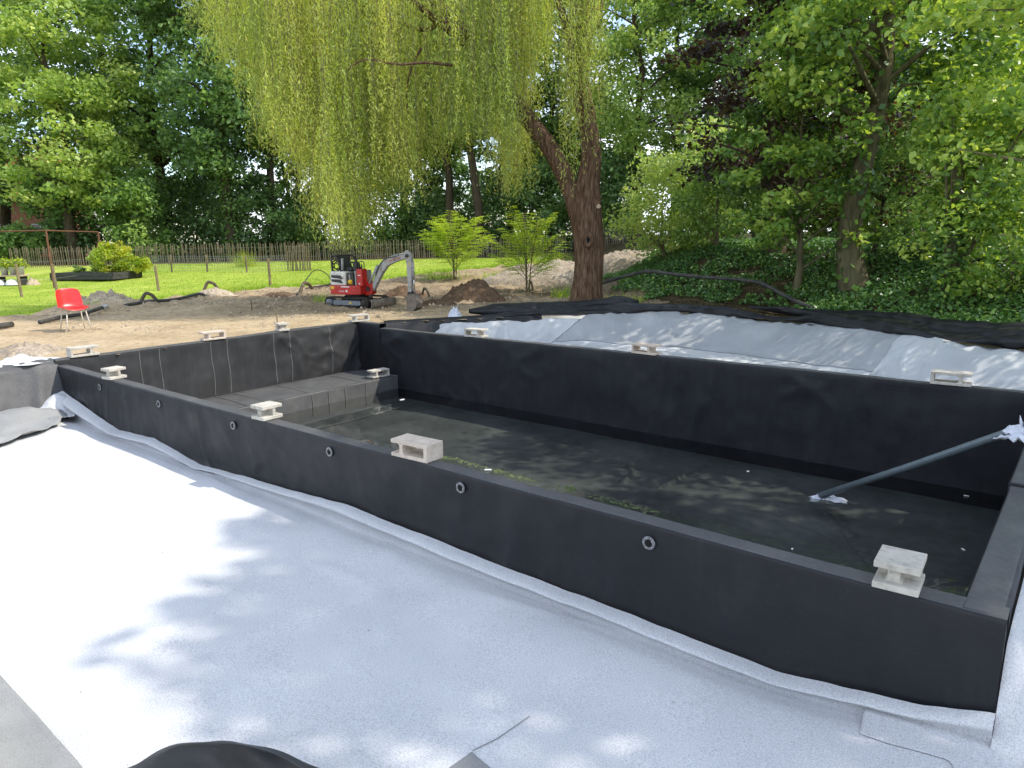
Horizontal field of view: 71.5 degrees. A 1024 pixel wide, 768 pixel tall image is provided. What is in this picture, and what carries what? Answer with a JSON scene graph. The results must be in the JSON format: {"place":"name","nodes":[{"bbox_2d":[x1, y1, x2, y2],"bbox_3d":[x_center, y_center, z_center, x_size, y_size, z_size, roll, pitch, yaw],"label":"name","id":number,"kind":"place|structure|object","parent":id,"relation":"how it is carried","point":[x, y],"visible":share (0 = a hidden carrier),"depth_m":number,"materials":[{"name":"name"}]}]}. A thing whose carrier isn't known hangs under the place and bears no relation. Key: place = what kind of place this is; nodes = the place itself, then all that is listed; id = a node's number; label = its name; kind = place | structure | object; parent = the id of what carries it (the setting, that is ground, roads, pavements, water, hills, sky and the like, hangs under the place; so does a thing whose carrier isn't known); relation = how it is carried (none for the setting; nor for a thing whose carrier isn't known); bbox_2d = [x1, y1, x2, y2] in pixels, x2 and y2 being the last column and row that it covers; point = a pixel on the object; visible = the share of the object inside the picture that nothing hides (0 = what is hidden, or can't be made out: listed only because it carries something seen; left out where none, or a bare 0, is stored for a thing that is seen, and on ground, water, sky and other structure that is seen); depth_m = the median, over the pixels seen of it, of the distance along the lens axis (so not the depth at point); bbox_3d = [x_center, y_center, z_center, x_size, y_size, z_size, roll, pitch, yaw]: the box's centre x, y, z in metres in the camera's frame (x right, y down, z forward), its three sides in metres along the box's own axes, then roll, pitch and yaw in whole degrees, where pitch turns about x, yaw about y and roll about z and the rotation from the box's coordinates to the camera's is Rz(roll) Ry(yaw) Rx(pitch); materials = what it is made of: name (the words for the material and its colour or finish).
{"place":"outdoors","nodes":[
{"label":"outdoors","id":0,"kind":"place"},
{"bbox_2d":[5,147,98,256],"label":"brick house","id":1,"kind":"structure","parent":0,"point":[17,215],"depth_m":53.34,"materials":[{"name":"brown brick"}]},
{"bbox_2d":[0,257,533,315],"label":"lawn","id":2,"kind":"structure","parent":0,"point":[37,271],"depth_m":27.46,"materials":[{"name":"plant"}]},
{"bbox_2d":[0,230,102,287],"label":"rusty frame","id":3,"kind":"object","parent":2,"relation":"on","point":[48,247],"visible":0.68,"depth_m":25.11,"materials":[{"name":"metal"}]},
{"bbox_2d":[49,271,141,279],"bbox_3d":[-16.442,-4.303,28.143,2.955,0.275,1.560,2,12,14],"label":"raised bed","id":4,"kind":"object","parent":2,"relation":"on","point":[90,275],"visible":0.91,"depth_m":27.47,"materials":[{"name":"wood"}]},
{"bbox_2d":[90,240,136,272],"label":"bed plant","id":5,"kind":"object","parent":4,"relation":"in","point":[111,249],"visible":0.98,"depth_m":27.74,"materials":[{"name":"green plant"}]},
{"bbox_2d":[121,254,152,277],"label":"bed plant","id":6,"kind":"object","parent":4,"relation":"in","point":[144,263],"visible":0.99,"depth_m":27.96,"materials":[{"name":"green plant"}]},
{"bbox_2d":[9,243,210,267],"bbox_3d":[-19.816,-6.351,35.166,9.678,1.109,0.332,-2,12,-4],"label":"paling fence","id":7,"kind":"object","parent":2,"relation":"on","point":[145,249],"visible":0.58,"depth_m":35.13,"materials":[{"name":"wood"}]},
{"bbox_2d":[150,255,287,272],"bbox_3d":[-12.605,-5.050,30.097,6.638,0.872,0.433,2,12,13],"label":"wire fence","id":8,"kind":"object","parent":2,"relation":"on","point":[207,263],"visible":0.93,"depth_m":30.06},
{"bbox_2d":[211,241,320,263],"bbox_3d":[-12.270,-6.574,35.515,5.296,1.110,0.227,-2,12,-5],"label":"paling fence","id":9,"kind":"object","parent":2,"relation":"on","point":[251,247],"visible":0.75,"depth_m":35.45,"materials":[{"name":"wood"}]},
{"bbox_2d":[285,244,310,270],"bbox_3d":[-8.937,-5.272,29.746,1.004,1.198,0.156,-3,12,-11],"label":"paling fence","id":10,"kind":"object","parent":2,"relation":"on","point":[304,264],"visible":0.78,"depth_m":29.75,"materials":[{"name":"wood"}]},
{"bbox_2d":[322,238,435,260],"bbox_3d":[-6.694,-6.786,35.995,5.706,1.112,0.250,-2,12,-5],"label":"paling fence","id":11,"kind":"object","parent":2,"relation":"on","point":[396,244],"visible":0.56,"depth_m":35.93,"materials":[{"name":"wood"}]},
{"bbox_2d":[439,236,565,258],"bbox_3d":[-0.470,-6.993,36.334,6.583,1.146,0.102,-1,12,0],"label":"paling fence","id":12,"kind":"object","parent":2,"relation":"on","point":[499,242],"visible":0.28,"depth_m":36.34,"materials":[{"name":"wood"}]},
{"bbox_2d":[0,257,683,360],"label":"sand yard","id":13,"kind":"structure","parent":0,"point":[204,316],"depth_m":16.26,"materials":[{"name":"sand"}]},
{"bbox_2d":[0,354,60,365],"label":"fleece offcut","id":14,"kind":"object","parent":13,"relation":"on","point":[16,360],"visible":0.99,"depth_m":10.07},
{"bbox_2d":[0,358,62,410],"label":"bank liner","id":15,"kind":"object","parent":13,"relation":"on","point":[37,385],"visible":0.59,"depth_m":9.92,"materials":[{"name":"fabric"}]},
{"bbox_2d":[0,341,65,357],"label":"sand pile","id":16,"kind":"object","parent":13,"relation":"on","point":[33,349],"visible":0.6,"depth_m":10.95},
{"bbox_2d":[55,288,92,332],"bbox_3d":[-8.534,-1.440,13.822,0.522,0.828,0.461,9,16,41],"label":"plastic chair","id":17,"kind":"object","parent":13,"relation":"on","point":[68,299],"visible":1,"depth_m":13.88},
{"bbox_2d":[84,289,133,303],"bbox_3d":[-11.335,-2.425,19.985,2.125,0.494,1.125,-1,12,0],"label":"rubble heap","id":18,"kind":"object","parent":13,"relation":"on","point":[111,295],"visible":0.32,"depth_m":19.79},
{"bbox_2d":[21,283,570,334],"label":"clods","id":19,"kind":"object","parent":13,"relation":"on","point":[308,293],"visible":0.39,"depth_m":17.05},
{"bbox_2d":[325,250,422,310],"bbox_3d":[-3.302,-2.516,17.250,2.619,1.428,0.940,5,13,28],"label":"mini excavator","id":20,"kind":"object","parent":13,"relation":"on","point":[356,285],"visible":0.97,"depth_m":17.19,"materials":[{"name":"metal"}]},
{"bbox_2d":[163,0,622,300],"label":"weeping willow","id":21,"kind":"object","parent":13,"relation":"on","point":[299,96],"visible":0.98,"depth_m":15.42,"materials":[{"name":"green plant"}]},
{"bbox_2d":[418,210,495,279],"bbox_3d":[-2.001,-4.837,24.961,2.948,2.522,2.617,-1,12,-2],"label":"sapling","id":22,"kind":"object","parent":13,"relation":"on","point":[439,240],"visible":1,"depth_m":24.82,"materials":[{"name":"green plant"}]},
{"bbox_2d":[383,313,541,331],"bbox_3d":[-0.992,-1.207,14.730,3.336,0.450,0.620,-5,12,-19],"label":"shelf liner","id":23,"kind":"object","parent":13,"relation":"on","point":[426,325],"visible":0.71,"depth_m":14.44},
{"bbox_2d":[441,278,505,302],"bbox_3d":[-0.982,-2.397,18.418,2.500,0.669,1.875,-1,12,0],"label":"soil mound","id":24,"kind":"object","parent":13,"relation":"on","point":[478,290],"visible":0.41,"depth_m":18.02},
{"bbox_2d":[482,205,571,290],"bbox_3d":[0.458,-3.874,20.729,2.627,2.555,2.902,-3,12,-7],"label":"sapling","id":25,"kind":"object","parent":13,"relation":"on","point":[524,234],"visible":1,"depth_m":20.50,"materials":[{"name":"green plant"}]},
{"bbox_2d":[481,258,573,286],"bbox_3d":[1.544,-3.547,24.291,8.250,1.473,4.250,-1,12,0],"label":"sand heap","id":26,"kind":"object","parent":13,"relation":"on","point":[563,274],"visible":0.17,"depth_m":23.17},
{"bbox_2d":[53,321,1023,733],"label":"swimming pool","id":27,"kind":"structure","parent":13,"relation":"in","point":[705,553],"depth_m":7.91,"materials":[{"name":"rubber"}]},
{"bbox_2d":[66,344,99,357],"bbox_3d":[-6.386,-0.491,10.584,0.190,0.140,0.390,9,16,41],"label":"concrete block","id":28,"kind":"object","parent":27,"relation":"on","point":[88,352],"depth_m":10.53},
{"bbox_2d":[250,401,282,420],"bbox_3d":[-2.405,0.263,6.970,0.200,0.140,0.220,8,15,36],"label":"concrete block","id":29,"kind":"object","parent":27,"relation":"on","point":[266,411],"depth_m":6.93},
{"bbox_2d":[391,433,442,463],"bbox_3d":[-0.754,0.508,5.638,0.390,0.140,0.190,8,15,36],"label":"concrete block","id":30,"kind":"object","parent":27,"relation":"on","point":[428,451],"depth_m":5.58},
{"bbox_2d":[631,342,661,355],"bbox_3d":[1.949,-0.511,10.308,0.390,0.140,0.190,10,16,43],"label":"concrete block","id":31,"kind":"object","parent":27,"relation":"on","point":[650,350],"depth_m":10.25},
{"bbox_2d":[872,544,926,597],"bbox_3d":[1.889,0.907,3.466,0.200,0.140,0.220,8,15,36],"label":"concrete block","id":32,"kind":"object","parent":27,"relation":"on","point":[900,570],"depth_m":3.42,"materials":[{"name":"concrete"}]},
{"bbox_2d":[817,423,1023,497],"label":"outlet pipe","id":33,"kind":"object","parent":27,"relation":"attached to","point":[955,450],"visible":0.94,"depth_m":6.67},
{"bbox_2d":[930,369,972,386],"bbox_3d":[4.884,-0.069,7.903,0.390,0.140,0.190,7,14,35],"label":"concrete block","id":34,"kind":"object","parent":27,"relation":"on","point":[960,381],"depth_m":7.86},
{"bbox_2d":[469,296,638,314],"bbox_3d":[0.939,-1.686,15.529,3.857,0.352,0.611,-4,12,-14],"label":"liner roll","id":35,"kind":"object","parent":13,"relation":"on","point":[496,308],"visible":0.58,"depth_m":15.32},
{"bbox_2d":[603,249,650,277],"bbox_3d":[4.108,-3.811,23.736,4.000,1.378,3.000,-1,12,0],"label":"sand heap","id":36,"kind":"object","parent":13,"relation":"on","point":[614,261],"visible":0.19,"depth_m":22.83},
{"bbox_2d":[439,321,871,374],"bbox_3d":[4.539,-0.399,11.174,14.108,0.599,4.409,9,15,39],"label":"back fleece","id":37,"kind":"object","parent":13,"relation":"on","point":[687,352],"visible":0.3,"depth_m":13.20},
{"bbox_2d":[435,317,579,342],"bbox_3d":[-0.202,-0.947,14.226,3.811,0.548,1.231,-5,12,-17],"label":"geotextile sheet","id":38,"kind":"object","parent":37,"relation":"on","point":[548,330],"visible":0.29,"depth_m":14.76,"materials":[{"name":"fabric"}]},
{"bbox_2d":[556,311,900,370],"bbox_3d":[4.089,-0.923,13.490,6.524,0.611,2.343,9,15,39],"label":"geotextile sheet","id":39,"kind":"object","parent":37,"relation":"on","point":[840,347],"visible":0.92,"depth_m":13.57,"materials":[{"name":"fabric"}]},
{"bbox_2d":[869,335,1023,390],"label":"geotextile sheet","id":40,"kind":"object","parent":37,"relation":"on","point":[913,357],"visible":0.67,"depth_m":10.26,"materials":[{"name":"fabric"}]},
{"bbox_2d":[925,331,1023,349],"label":"liner roll","id":41,"kind":"object","parent":40,"relation":"on","point":[1011,341],"visible":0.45,"depth_m":10.18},
{"bbox_2d":[491,302,947,338],"bbox_3d":[3.704,-1.315,13.874,8.292,0.303,2.689,6,14,30],"label":"liner roll","id":42,"kind":"object","parent":13,"relation":"on","point":[888,326],"visible":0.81,"depth_m":14.23,"materials":[{"name":"rubber"}]},
{"bbox_2d":[990,579,1023,758],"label":"side fleece","id":43,"kind":"object","parent":13,"relation":"on","point":[1008,736],"visible":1,"depth_m":3.19,"materials":[{"name":"fabric"}]},
{"bbox_2d":[0,391,995,767],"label":"front fleece","id":44,"kind":"object","parent":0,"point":[326,633],"visible":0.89,"depth_m":4.21,"materials":[{"name":"fabric"}]},
{"bbox_2d":[0,406,66,443],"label":"fleece bundle","id":45,"kind":"object","parent":44,"relation":"on","point":[15,423],"visible":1,"depth_m":9.27,"materials":[{"name":"fabric"}]},
{"bbox_2d":[0,675,81,767],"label":"fleece strip","id":46,"kind":"object","parent":44,"relation":"on","point":[28,739],"visible":1,"depth_m":3.46,"materials":[{"name":"fabric"}]},
{"bbox_2d":[41,393,74,417],"bbox_3d":[-6.333,0.304,9.833,0.826,0.252,0.470,9,15,39],"label":"fleece flap","id":47,"kind":"object","parent":44,"relation":"on","point":[53,401],"visible":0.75,"depth_m":9.91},
{"bbox_2d":[128,740,317,767],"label":"liner bulge","id":48,"kind":"object","parent":44,"relation":"on","point":[221,754],"visible":1,"depth_m":2.71,"materials":[{"name":"rubber"}]},
{"bbox_2d":[449,752,489,767],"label":"fleece offcut","id":49,"kind":"object","parent":44,"relation":"on","point":[471,760],"visible":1,"depth_m":3.29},
{"bbox_2d":[860,708,1023,767],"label":"fleece offcut","id":50,"kind":"object","parent":44,"relation":"on","point":[956,750],"visible":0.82,"depth_m":3.24,"materials":[{"name":"fabric"}]},
{"bbox_2d":[0,0,1016,318],"label":"sky","id":51,"kind":"structure","parent":0,"point":[263,171],"materials":[{"name":"white"}]},
{"bbox_2d":[1,229,1023,350],"bbox_3d":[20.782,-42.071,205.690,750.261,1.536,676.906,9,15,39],"label":"woodland floor","id":52,"kind":"structure","parent":0,"point":[612,247],"depth_m":16.90,"materials":[{"name":"plant"}]},
{"bbox_2d":[0,220,58,264],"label":"shrub","id":53,"kind":"object","parent":52,"relation":"on","point":[11,240],"visible":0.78,"depth_m":37.65,"materials":[{"name":"green plant"}]},
{"bbox_2d":[0,0,82,227],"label":"broadleaf tree","id":54,"kind":"object","parent":52,"relation":"on","point":[5,215],"visible":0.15,"depth_m":44.74,"materials":[{"name":"green plant"}]},
{"bbox_2d":[4,164,101,263],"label":"shrub","id":55,"kind":"object","parent":52,"relation":"on","point":[29,211],"visible":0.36,"depth_m":38.91,"materials":[{"name":"green plant"}]},
{"bbox_2d":[0,0,151,263],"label":"broadleaf tree","id":56,"kind":"object","parent":52,"relation":"on","point":[48,90],"visible":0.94,"depth_m":36.96,"materials":[{"name":"green plant"}]},
{"bbox_2d":[39,171,151,259],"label":"shrub","id":57,"kind":"object","parent":52,"relation":"on","point":[88,239],"visible":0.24,"depth_m":39.36,"materials":[{"name":"green plant"}]},
{"bbox_2d":[0,0,197,233],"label":"broadleaf tree","id":58,"kind":"object","parent":52,"relation":"on","point":[67,27],"visible":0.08,"depth_m":45.65,"materials":[{"name":"green plant"}]},
{"bbox_2d":[81,160,187,262],"bbox_3d":[-20.561,-9.240,38.847,5.114,5.756,4.798,9,15,39],"label":"shrub","id":59,"kind":"object","parent":52,"relation":"on","point":[133,189],"visible":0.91,"depth_m":38.32,"materials":[{"name":"green plant"}]},
{"bbox_2d":[49,0,235,259],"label":"broadleaf tree","id":60,"kind":"object","parent":52,"relation":"on","point":[151,103],"visible":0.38,"depth_m":39.94,"materials":[{"name":"green plant"}]},
{"bbox_2d":[140,168,250,259],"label":"shrub","id":61,"kind":"object","parent":52,"relation":"on","point":[184,189],"visible":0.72,"depth_m":42.15,"materials":[{"name":"green plant"}]},
{"bbox_2d":[128,0,286,259],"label":"broadleaf tree","id":62,"kind":"object","parent":52,"relation":"on","point":[215,130],"visible":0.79,"depth_m":38.14,"materials":[{"name":"green plant"}]},
{"bbox_2d":[166,149,255,249],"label":"broadleaf tree","id":63,"kind":"object","parent":52,"relation":"on","point":[213,186],"visible":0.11,"depth_m":53.05,"materials":[{"name":"green plant"}]},
{"bbox_2d":[187,0,319,257],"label":"broadleaf tree","id":64,"kind":"object","parent":52,"relation":"on","point":[270,171],"visible":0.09,"depth_m":40.97,"materials":[{"name":"green plant"}]},
{"bbox_2d":[212,174,301,258],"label":"shrub","id":65,"kind":"object","parent":52,"relation":"on","point":[248,199],"visible":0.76,"depth_m":41.37,"materials":[{"name":"green plant"}]},
{"bbox_2d":[234,86,308,253],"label":"broadleaf tree","id":66,"kind":"object","parent":52,"relation":"on","point":[280,173],"visible":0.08,"depth_m":50.09,"materials":[{"name":"green plant"}]},
{"bbox_2d":[264,206,328,256],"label":"shrub","id":67,"kind":"object","parent":52,"relation":"on","point":[299,238],"visible":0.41,"depth_m":43.19,"materials":[{"name":"green plant"}]},
{"bbox_2d":[282,174,382,256],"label":"shrub","id":68,"kind":"object","parent":52,"relation":"on","point":[315,229],"visible":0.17,"depth_m":44.25,"materials":[{"name":"green plant"}]},
{"bbox_2d":[342,164,431,256],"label":"shrub","id":69,"kind":"object","parent":52,"relation":"on","point":[387,226],"visible":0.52,"depth_m":42.29,"materials":[{"name":"green plant"}]},
{"bbox_2d":[385,198,466,253],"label":"shrub","id":70,"kind":"object","parent":52,"relation":"on","point":[420,211],"visible":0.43,"depth_m":43.78,"materials":[{"name":"green plant"}]},
{"bbox_2d":[360,0,495,255],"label":"broadleaf tree","id":71,"kind":"object","parent":52,"relation":"on","point":[449,190],"visible":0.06,"depth_m":41.33,"materials":[{"name":"green plant"}]},
{"bbox_2d":[396,153,472,230],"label":"broadleaf tree","id":72,"kind":"object","parent":52,"relation":"on","point":[456,166],"visible":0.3,"depth_m":52.88,"materials":[{"name":"green plant"}]},
{"bbox_2d":[419,168,498,252],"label":"shrub","id":73,"kind":"object","parent":52,"relation":"on","point":[456,193],"visible":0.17,"depth_m":45.08,"materials":[{"name":"green plant"}]},
{"bbox_2d":[396,0,553,255],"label":"broadleaf tree","id":74,"kind":"object","parent":52,"relation":"on","point":[477,198],"visible":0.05,"depth_m":38.94,"materials":[{"name":"green plant"}]},
{"bbox_2d":[460,165,552,253],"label":"shrub","id":75,"kind":"object","parent":52,"relation":"on","point":[495,205],"visible":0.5,"depth_m":41.77,"materials":[{"name":"green plant"}]},
{"bbox_2d":[459,0,577,232],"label":"broadleaf tree","id":76,"kind":"object","parent":52,"relation":"on","point":[478,157],"visible":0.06,"depth_m":46.41,"materials":[{"name":"green plant"}]},
{"bbox_2d":[498,156,576,252],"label":"shrub","id":77,"kind":"object","parent":52,"relation":"on","point":[548,188],"visible":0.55,"depth_m":40.09,"materials":[{"name":"green plant"}]},
{"bbox_2d":[497,0,618,250],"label":"broadleaf tree","id":78,"kind":"object","parent":52,"relation":"on","point":[550,127],"visible":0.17,"depth_m":43.91,"materials":[{"name":"green plant"}]},
{"bbox_2d":[567,144,651,242],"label":"shrub","id":79,"kind":"object","parent":52,"relation":"on","point":[609,192],"visible":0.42,"depth_m":37.66,"materials":[{"name":"green plant"}]},
{"bbox_2d":[571,95,650,237],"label":"broadleaf tree","id":80,"kind":"object","parent":52,"relation":"on","point":[607,148],"visible":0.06,"depth_m":48.37,"materials":[{"name":"green plant"}]},
{"bbox_2d":[553,0,712,241],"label":"broadleaf tree","id":81,"kind":"object","parent":52,"relation":"on","point":[633,126],"visible":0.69,"depth_m":36.56,"materials":[{"name":"green plant"}]},
{"bbox_2d":[602,147,731,260],"bbox_3d":[4.542,-5.141,20.974,3.964,3.609,3.906,9,15,39],"label":"bright shrub","id":82,"kind":"object","parent":52,"relation":"on","point":[648,202],"visible":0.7,"depth_m":20.48,"materials":[{"name":"green plant"}]},
{"bbox_2d":[601,0,755,238],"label":"broadleaf tree","id":83,"kind":"object","parent":52,"relation":"on","point":[653,72],"visible":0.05,"depth_m":43.58,"materials":[{"name":"green plant"}]},
{"bbox_2d":[651,0,760,238],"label":"broadleaf tree","id":84,"kind":"object","parent":52,"relation":"on","point":[700,79],"visible":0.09,"depth_m":40.51,"materials":[{"name":"green plant"}]},
{"bbox_2d":[658,112,763,238],"bbox_3d":[7.859,-7.939,28.056,4.558,5.227,4.246,-9,14,-34],"label":"shrub","id":85,"kind":"object","parent":52,"relation":"on","point":[689,138],"visible":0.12,"depth_m":27.29,"materials":[{"name":"green plant"}]},
{"bbox_2d":[664,155,768,244],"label":"bright shrub","id":86,"kind":"object","parent":52,"relation":"on","point":[695,209],"visible":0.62,"depth_m":19.10,"materials":[{"name":"green plant"}]},
{"bbox_2d":[691,99,832,236],"bbox_3d":[9.457,-7.739,26.126,5.165,5.421,4.539,9,15,39],"label":"shrub","id":87,"kind":"object","parent":52,"relation":"on","point":[727,152],"visible":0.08,"depth_m":25.65,"materials":[{"name":"green plant"}]},
{"bbox_2d":[712,52,889,292],"bbox_3d":[6.203,-4.278,15.386,3.604,5.242,3.584,3,12,19],"label":"lime tree","id":88,"kind":"object","parent":52,"relation":"on","point":[810,153],"visible":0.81,"depth_m":14.86,"materials":[{"name":"green plant"}]},
{"bbox_2d":[653,0,948,255],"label":"copper beech","id":89,"kind":"object","parent":52,"relation":"on","point":[709,51],"visible":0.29,"depth_m":17.11,"materials":[{"name":"brown plant"}]},
{"bbox_2d":[693,1,909,178],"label":"broadleaf tree","id":90,"kind":"object","parent":52,"relation":"on","point":[739,63],"visible":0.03,"depth_m":34.80,"materials":[{"name":"green plant"}]},
{"bbox_2d":[602,235,1023,322],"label":"ivy cover","id":91,"kind":"object","parent":52,"relation":"on","point":[824,244],"visible":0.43,"depth_m":15.70,"materials":[{"name":"green plant"}]},
{"bbox_2d":[602,269,815,308],"bbox_3d":[4.431,-2.247,16.387,0.900,0.732,5.551,-12,16,-42],"label":"bank pipe","id":92,"kind":"object","parent":91,"relation":"on","point":[762,284],"visible":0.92,"depth_m":16.44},
{"bbox_2d":[681,0,1023,294],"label":"lime tree","id":93,"kind":"object","parent":52,"relation":"on","point":[807,18],"visible":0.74,"depth_m":13.95,"materials":[{"name":"green plant"}]},
{"bbox_2d":[786,87,921,237],"bbox_3d":[12.041,-7.568,24.978,5.173,5.419,4.817,9,15,39],"label":"shrub","id":94,"kind":"object","parent":52,"relation":"on","point":[823,222],"visible":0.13,"depth_m":24.62,"materials":[{"name":"green plant"}]},
{"bbox_2d":[769,97,982,256],"bbox_3d":[8.185,-4.420,15.985,4.559,3.705,3.869,9,15,39],"label":"shrub","id":95,"kind":"object","parent":52,"relation":"on","point":[888,120],"visible":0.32,"depth_m":15.68,"materials":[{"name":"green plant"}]},
{"bbox_2d":[748,306,1023,326],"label":"liner roll","id":96,"kind":"object","parent":52,"relation":"on","point":[792,311],"visible":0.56,"depth_m":12.18,"materials":[{"name":"rubber"}]},
{"bbox_2d":[829,84,995,235],"bbox_3d":[13.412,-7.350,24.130,5.092,5.286,4.557,9,15,39],"label":"shrub","id":97,"kind":"object","parent":52,"relation":"on","point":[899,102],"visible":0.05,"depth_m":23.37,"materials":[{"name":"green plant"}]},
{"bbox_2d":[816,2,1023,233],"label":"broadleaf tree","id":98,"kind":"object","parent":52,"relation":"on","point":[899,79],"visible":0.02,"depth_m":28.47,"materials":[{"name":"green plant"}]},
{"bbox_2d":[828,118,1012,255],"bbox_3d":[8.814,-3.937,14.998,3.230,3.140,3.402,-9,14,-33],"label":"undergrowth shrub","id":99,"kind":"object","parent":52,"relation":"on","point":[889,155],"visible":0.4,"depth_m":15.12,"materials":[{"name":"green plant"}]},
{"bbox_2d":[855,315,1023,336],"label":"liner roll","id":100,"kind":"object","parent":52,"relation":"on","point":[978,331],"visible":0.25,"depth_m":10.86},
{"bbox_2d":[877,0,1023,203],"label":"hazel tree","id":101,"kind":"object","parent":52,"relation":"on","point":[980,9],"visible":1,"depth_m":10.32,"materials":[{"name":"green plant"}]},
{"bbox_2d":[889,186,1023,299],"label":"undergrowth shrub","id":102,"kind":"object","parent":52,"relation":"on","point":[988,276],"visible":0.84,"depth_m":12.14,"materials":[{"name":"green plant"}]},
{"bbox_2d":[899,27,1023,301],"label":"hazel bush","id":103,"kind":"object","parent":52,"relation":"on","point":[954,254],"visible":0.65,"depth_m":12.47,"materials":[{"name":"green plant"}]},
{"bbox_2d":[902,77,1022,234],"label":"shrub","id":104,"kind":"object","parent":52,"relation":"on","point":[1006,143],"visible":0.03,"depth_m":21.96,"materials":[{"name":"green plant"}]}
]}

